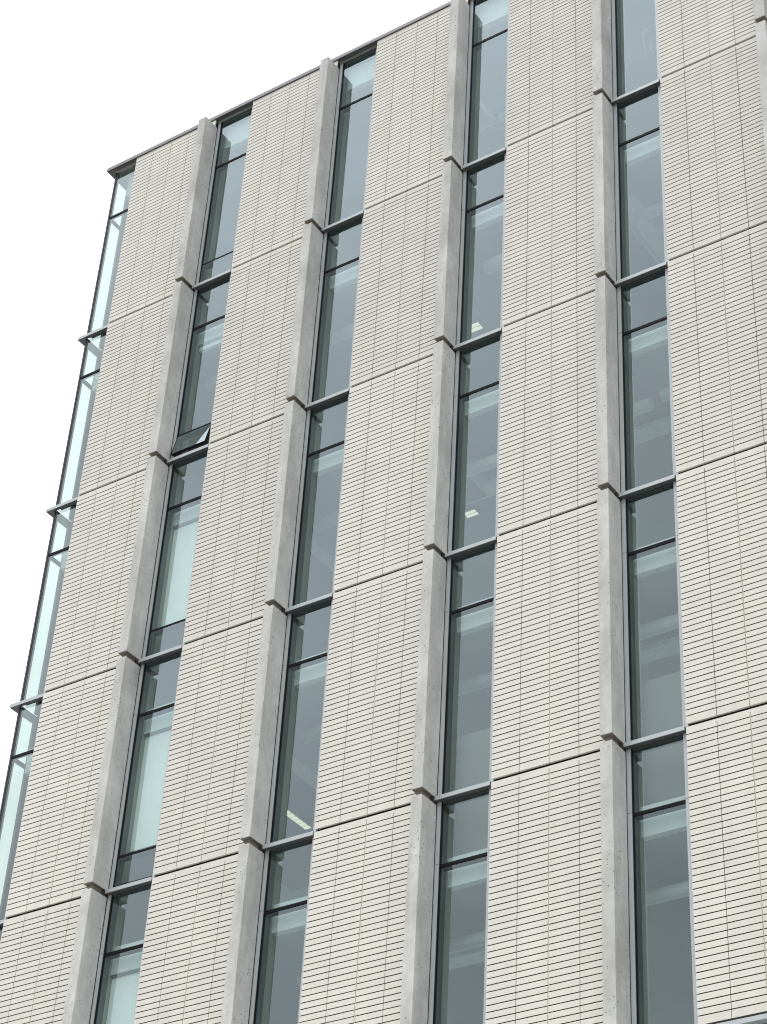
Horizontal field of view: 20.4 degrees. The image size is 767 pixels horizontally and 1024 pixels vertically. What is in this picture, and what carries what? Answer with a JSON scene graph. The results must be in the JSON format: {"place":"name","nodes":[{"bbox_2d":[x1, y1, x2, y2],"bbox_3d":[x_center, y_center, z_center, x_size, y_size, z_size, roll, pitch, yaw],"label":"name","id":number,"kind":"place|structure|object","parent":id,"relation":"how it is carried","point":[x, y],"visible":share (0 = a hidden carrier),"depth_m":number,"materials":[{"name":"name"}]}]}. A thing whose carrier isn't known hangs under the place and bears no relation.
{"place":"outdoors","nodes":[
{"label":"outdoors","id":0,"kind":"place"},
{"bbox_2d":[0,0,450,903],"label":"sky","id":1,"kind":"structure","parent":0,"point":[87,87],"materials":[{"name":"white"}]},
{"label":"pavement","id":2,"kind":"structure","parent":0,"visible":0},
{"bbox_2d":[0,0,766,1023],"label":"office building","id":3,"kind":"structure","parent":2,"relation":"on","point":[384,194],"depth_m":33.18,"materials":[{"name":"concrete"}]},
{"bbox_2d":[0,707,40,933],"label":"corner window","id":4,"kind":"structure","parent":3,"relation":"in","point":[14,758],"depth_m":35.60,"materials":[{"name":"metal"}]},
{"bbox_2d":[20,511,74,715],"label":"corner window","id":5,"kind":"structure","parent":3,"relation":"in","point":[50,555],"depth_m":37.84,"materials":[{"name":"metal"}]},
{"bbox_2d":[56,339,103,520],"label":"corner window","id":6,"kind":"structure","parent":3,"relation":"in","point":[95,374],"depth_m":40.38,"materials":[{"name":"metal"}]},
{"bbox_2d":[87,172,134,349],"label":"corner window","id":7,"kind":"structure","parent":3,"relation":"in","point":[111,217],"depth_m":43.07,"materials":[{"name":"metal"}]},
{"bbox_2d":[90,883,151,1023],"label":"window","id":8,"kind":"structure","parent":3,"relation":"in","point":[127,957],"depth_m":31.92,"materials":[{"name":"metal"}]},
{"bbox_2d":[106,968,139,1023],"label":"roller blind","id":9,"kind":"object","parent":3,"relation":"attached to","point":[122,999],"visible":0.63,"depth_m":31.61,"materials":[{"name":"white fabric"}]},
{"bbox_2d":[109,651,181,894],"bbox_3d":[-3.619,4.106,33.768,0.932,4.130,0.331,-20,-43,28],"label":"window","id":10,"kind":"structure","parent":3,"relation":"in","point":[161,717],"depth_m":34.07,"materials":[{"name":"metal"}]},
{"bbox_2d":[129,726,171,852],"bbox_3d":[-3.549,4.344,33.658,0.852,2.152,0.065,-20,-43,28],"label":"roller blind","id":11,"kind":"object","parent":3,"relation":"attached to","point":[150,795],"visible":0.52,"depth_m":33.73,"materials":[{"name":"white fabric"}]},
{"bbox_2d":[142,451,207,663],"bbox_3d":[-3.403,0.764,36.303,0.932,4.130,0.331,-20,-43,28],"label":"window","id":12,"kind":"structure","parent":3,"relation":"in","point":[188,510],"depth_m":36.65,"materials":[{"name":"metal"}]},
{"bbox_2d":[161,517,198,626],"bbox_3d":[-3.333,1.002,36.193,0.852,2.152,0.065,-20,-43,28],"label":"roller blind","id":13,"kind":"object","parent":3,"relation":"attached to","point":[179,575],"visible":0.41,"depth_m":36.29,"materials":[{"name":"white fabric"}]},
{"bbox_2d":[171,275,230,463],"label":"window","id":14,"kind":"structure","parent":3,"relation":"in","point":[211,331],"depth_m":39.22,"materials":[{"name":"metal"}]},
{"bbox_2d":[198,339,221,353],"bbox_3d":[-3.045,-3.123,39.360,0.854,0.140,0.085,-20,-43,28],"label":"roller blind","id":15,"kind":"object","parent":3,"relation":"attached to","point":[208,347],"visible":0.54,"depth_m":39.41,"materials":[{"name":"white fabric"}]},
{"bbox_2d":[205,375,216,390],"bbox_3d":[-2.395,-2.772,39.480,2.100,0.485,0.262,-20,-43,28],"label":"air duct","id":16,"kind":"object","parent":3,"relation":"hanging from","point":[210,384],"visible":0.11,"depth_m":39.76,"materials":[{"name":"grey metal"}]},
{"bbox_2d":[195,107,252,289],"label":"window","id":17,"kind":"structure","parent":3,"relation":"in","point":[237,135],"depth_m":42.00,"materials":[{"name":"metal"}]},
{"bbox_2d":[249,838,313,1023],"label":"window","id":18,"kind":"structure","parent":3,"relation":"in","point":[290,916],"depth_m":30.45,"materials":[{"name":"metal"}]},
{"bbox_2d":[281,755,316,890],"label":"suspended ceiling","id":19,"kind":"structure","parent":3,"relation":"hanging from","point":[295,873],"depth_m":35.95,"materials":[{"name":"paint"}]},
{"bbox_2d":[287,807,312,829],"bbox_3d":[-1.674,4.948,35.612,0.140,0.056,1.520,-20,-43,28],"label":"ceiling lamp","id":20,"kind":"object","parent":19,"relation":"attached to","point":[298,820],"visible":0.42,"depth_m":35.86,"materials":[{"name":"white paint"}]},
{"bbox_2d":[266,599,332,850],"bbox_3d":[-1.140,3.208,32.373,0.931,4.130,0.331,-20,-43,28],"label":"window","id":21,"kind":"structure","parent":3,"relation":"in","point":[310,670],"depth_m":32.84,"materials":[{"name":"metal"}]},
{"bbox_2d":[301,538,334,658],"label":"suspended ceiling","id":22,"kind":"structure","parent":3,"relation":"hanging from","point":[315,638],"depth_m":38.02,"materials":[{"name":"paint"}]},
{"bbox_2d":[289,394,348,613],"bbox_3d":[-0.924,-0.134,34.908,0.931,4.130,0.331,-20,-43,28],"label":"window","id":23,"kind":"structure","parent":3,"relation":"in","point":[330,458],"depth_m":35.40,"materials":[{"name":"metal"}]},
{"bbox_2d":[308,216,363,409],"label":"window","id":24,"kind":"structure","parent":3,"relation":"in","point":[346,274],"depth_m":37.95,"materials":[{"name":"metal"}]},
{"bbox_2d":[329,323,353,344],"bbox_3d":[0.126,-3.616,38.161,2.565,0.475,0.242,-20,-43,28],"label":"air duct","id":25,"kind":"object","parent":3,"relation":"hanging from","point":[341,334],"visible":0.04,"depth_m":38.49,"materials":[{"name":"grey metal"}]},
{"bbox_2d":[325,46,376,232],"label":"window","id":26,"kind":"structure","parent":3,"relation":"in","point":[361,76],"depth_m":40.70,"materials":[{"name":"metal"}]},
{"bbox_2d":[428,788,490,1023],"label":"window","id":27,"kind":"structure","parent":3,"relation":"in","point":[472,868],"depth_m":28.99,"materials":[{"name":"metal"}]},
{"bbox_2d":[449,945,484,969],"bbox_3d":[1.921,6.014,30.018,2.500,0.244,0.312,-20,-43,28],"label":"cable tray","id":28,"kind":"object","parent":3,"relation":"hanging from","point":[476,955],"visible":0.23,"depth_m":30.31,"materials":[{"name":"grey metal"}]},
{"bbox_2d":[438,543,496,801],"bbox_3d":[1.339,2.309,30.977,0.931,4.130,0.331,-20,-43,28],"label":"window","id":29,"kind":"structure","parent":3,"relation":"in","point":[479,615],"depth_m":31.44,"materials":[{"name":"metal"}]},
{"bbox_2d":[453,727,490,856],"bbox_3d":[1.307,4.037,30.211,1.050,2.142,0.070,-20,-43,28],"label":"partition board","id":30,"kind":"object","parent":3,"relation":"in","point":[471,817],"visible":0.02,"depth_m":30.26,"materials":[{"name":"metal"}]},
{"bbox_2d":[465,507,479,518],"bbox_3d":[1.491,0.014,36.218,0.240,0.056,0.180,-20,-43,28],"label":"ceiling lamp","id":31,"kind":"object","parent":3,"relation":"attached to","point":[472,512],"visible":0.88,"depth_m":36.18,"materials":[{"name":"white paint"}]},
{"bbox_2d":[448,334,501,558],"bbox_3d":[1.555,-1.032,33.513,0.931,4.130,0.331,-20,-43,28],"label":"window","id":32,"kind":"structure","parent":3,"relation":"in","point":[485,399],"depth_m":34.00,"materials":[{"name":"metal"}]},
{"bbox_2d":[465,461,488,503],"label":"suspended ceiling","id":33,"kind":"structure","parent":3,"relation":"hanging from","point":[475,490],"depth_m":35.35,"materials":[{"name":"paint"}]},
{"bbox_2d":[471,320,483,333],"bbox_3d":[1.656,-3.360,38.715,0.270,0.056,0.220,-20,-43,28],"label":"ceiling lamp","id":34,"kind":"object","parent":3,"relation":"attached to","point":[477,325],"visible":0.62,"depth_m":38.67,"materials":[{"name":"white paint"}]},
{"bbox_2d":[456,153,505,350],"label":"window","id":35,"kind":"structure","parent":3,"relation":"in","point":[488,213],"depth_m":36.56,"materials":[{"name":"metal"}]},
{"bbox_2d":[466,477,496,504],"bbox_3d":[2.353,-0.669,35.089,2.500,0.244,0.312,-20,-43,28],"label":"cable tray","id":36,"kind":"object","parent":3,"relation":"hanging from","point":[489,487],"visible":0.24,"depth_m":35.30,"materials":[{"name":"grey metal"}]},
{"bbox_2d":[313,397,654,531],"bbox_3d":[1.517,-0.823,34.770,6.400,0.470,0.233,-20,-43,28],"label":"air duct","id":37,"kind":"object","parent":3,"relation":"hanging from","point":[645,405],"visible":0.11,"depth_m":34.57,"materials":[{"name":"grey metal"}]},
{"bbox_2d":[464,0,509,170],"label":"window","id":38,"kind":"structure","parent":3,"relation":"in","point":[495,12],"depth_m":39.23,"materials":[{"name":"metal"}]},
{"bbox_2d":[480,98,495,120],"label":"water pipe","id":39,"kind":"object","parent":3,"relation":"attached to","point":[488,112],"visible":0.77,"depth_m":41.31,"materials":[{"name":"grey metal"}]},
{"bbox_2d":[301,613,678,742],"bbox_3d":[5.096,1.144,30.099,15.232,0.470,0.233,-20,-43,28],"label":"air duct","id":40,"kind":"object","parent":3,"relation":"hanging from","point":[647,630],"visible":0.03,"depth_m":31.93,"materials":[{"name":"grey metal"}]},
{"bbox_2d":[482,253,501,274],"bbox_3d":[2.853,-4.706,36.476,2.565,0.495,0.282,-20,-43,28],"label":"air duct","id":41,"kind":"object","parent":3,"relation":"hanging from","point":[491,265],"visible":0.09,"depth_m":36.84,"materials":[{"name":"grey metal"}]},
{"bbox_2d":[297,880,688,987],"bbox_3d":[5.010,4.452,27.480,14.915,0.505,0.223,-20,-43,28],"label":"air duct","id":42,"kind":"object","parent":3,"relation":"hanging from","point":[653,897],"visible":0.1,"depth_m":28.15,"materials":[{"name":"grey metal"}]},
{"bbox_2d":[479,62,628,130],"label":"water pipe","id":43,"kind":"object","parent":3,"relation":"attached to","point":[504,118],"visible":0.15,"depth_m":41.47,"materials":[{"name":"grey metal"}]},
{"bbox_2d":[498,111,505,121],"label":"water pipe","id":44,"kind":"object","parent":43,"relation":"attached to","point":[500,114],"visible":0.8,"depth_m":41.26,"materials":[{"name":"grey metal"}]},
{"bbox_2d":[501,221,666,328],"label":"suspended ceiling","id":45,"kind":"structure","parent":3,"relation":"hanging from","point":[648,303],"depth_m":37.40,"materials":[{"name":"paint"}]},
{"bbox_2d":[611,0,659,103],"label":"window","id":46,"kind":"structure","parent":3,"relation":"in","point":[615,4],"depth_m":36.73,"materials":[{"name":"metal"}]},
{"bbox_2d":[613,85,666,286],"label":"window","id":47,"kind":"structure","parent":3,"relation":"in","point":[649,144],"depth_m":35.16,"materials":[{"name":"metal"}]},
{"bbox_2d":[617,268,675,498],"bbox_3d":[4.034,-1.930,32.118,0.931,4.130,0.331,-20,-43,28],"label":"window","id":48,"kind":"structure","parent":3,"relation":"in","point":[655,334],"depth_m":32.60,"materials":[{"name":"metal"}]},
{"bbox_2d":[629,190,664,262],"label":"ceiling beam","id":49,"kind":"structure","parent":3,"relation":"attached to","point":[651,232],"depth_m":36.31,"materials":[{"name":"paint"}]},
{"bbox_2d":[634,201,662,223],"bbox_3d":[8.091,-6.411,33.836,9.199,0.430,0.233,-20,-43,28],"label":"air duct","id":50,"kind":"object","parent":3,"relation":"hanging from","point":[648,213],"visible":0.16,"depth_m":35.73,"materials":[{"name":"grey metal"}]},
{"bbox_2d":[641,23,655,53],"bbox_3d":[5.684,-9.194,39.022,2.646,0.066,0.489,-28,-47,35],"label":"water pipe","id":51,"kind":"object","parent":3,"relation":"attached to","point":[642,34],"visible":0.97,"depth_m":39.54,"materials":[{"name":"grey metal"}]},
{"bbox_2d":[635,415,670,444],"bbox_3d":[4.999,-1.627,33.600,2.900,0.244,0.312,-20,-43,28],"label":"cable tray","id":52,"kind":"object","parent":3,"relation":"hanging from","point":[659,427],"visible":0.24,"depth_m":33.90,"materials":[{"name":"grey metal"}]},
{"bbox_2d":[621,481,685,748],"bbox_3d":[3.818,1.411,29.582,0.931,4.130,0.331,-20,-43,28],"label":"window","id":53,"kind":"structure","parent":3,"relation":"in","point":[662,555],"depth_m":30.05,"materials":[{"name":"metal"}]},
{"bbox_2d":[640,636,679,664],"bbox_3d":[4.782,1.714,31.065,2.900,0.244,0.312,-20,-43,28],"label":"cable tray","id":54,"kind":"object","parent":3,"relation":"hanging from","point":[660,650],"visible":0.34,"depth_m":31.36,"materials":[{"name":"grey metal"}]},
{"bbox_2d":[626,733,698,1023],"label":"window","id":55,"kind":"structure","parent":3,"relation":"in","point":[671,816],"depth_m":27.52,"materials":[{"name":"metal"}]},
{"bbox_2d":[641,671,684,805],"bbox_3d":[3.786,3.139,28.816,0.850,2.142,0.070,-20,-43,28],"label":"partition board","id":56,"kind":"object","parent":3,"relation":"in","point":[663,767],"visible":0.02,"depth_m":28.84,"materials":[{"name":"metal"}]},
{"bbox_2d":[659,386,669,401],"bbox_3d":[7.976,-3.200,31.119,8.782,0.430,0.233,-20,-43,28],"label":"air duct","id":57,"kind":"object","parent":3,"relation":"hanging from","point":[664,394],"visible":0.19,"depth_m":33.00,"materials":[{"name":"grey metal"}]}
]}

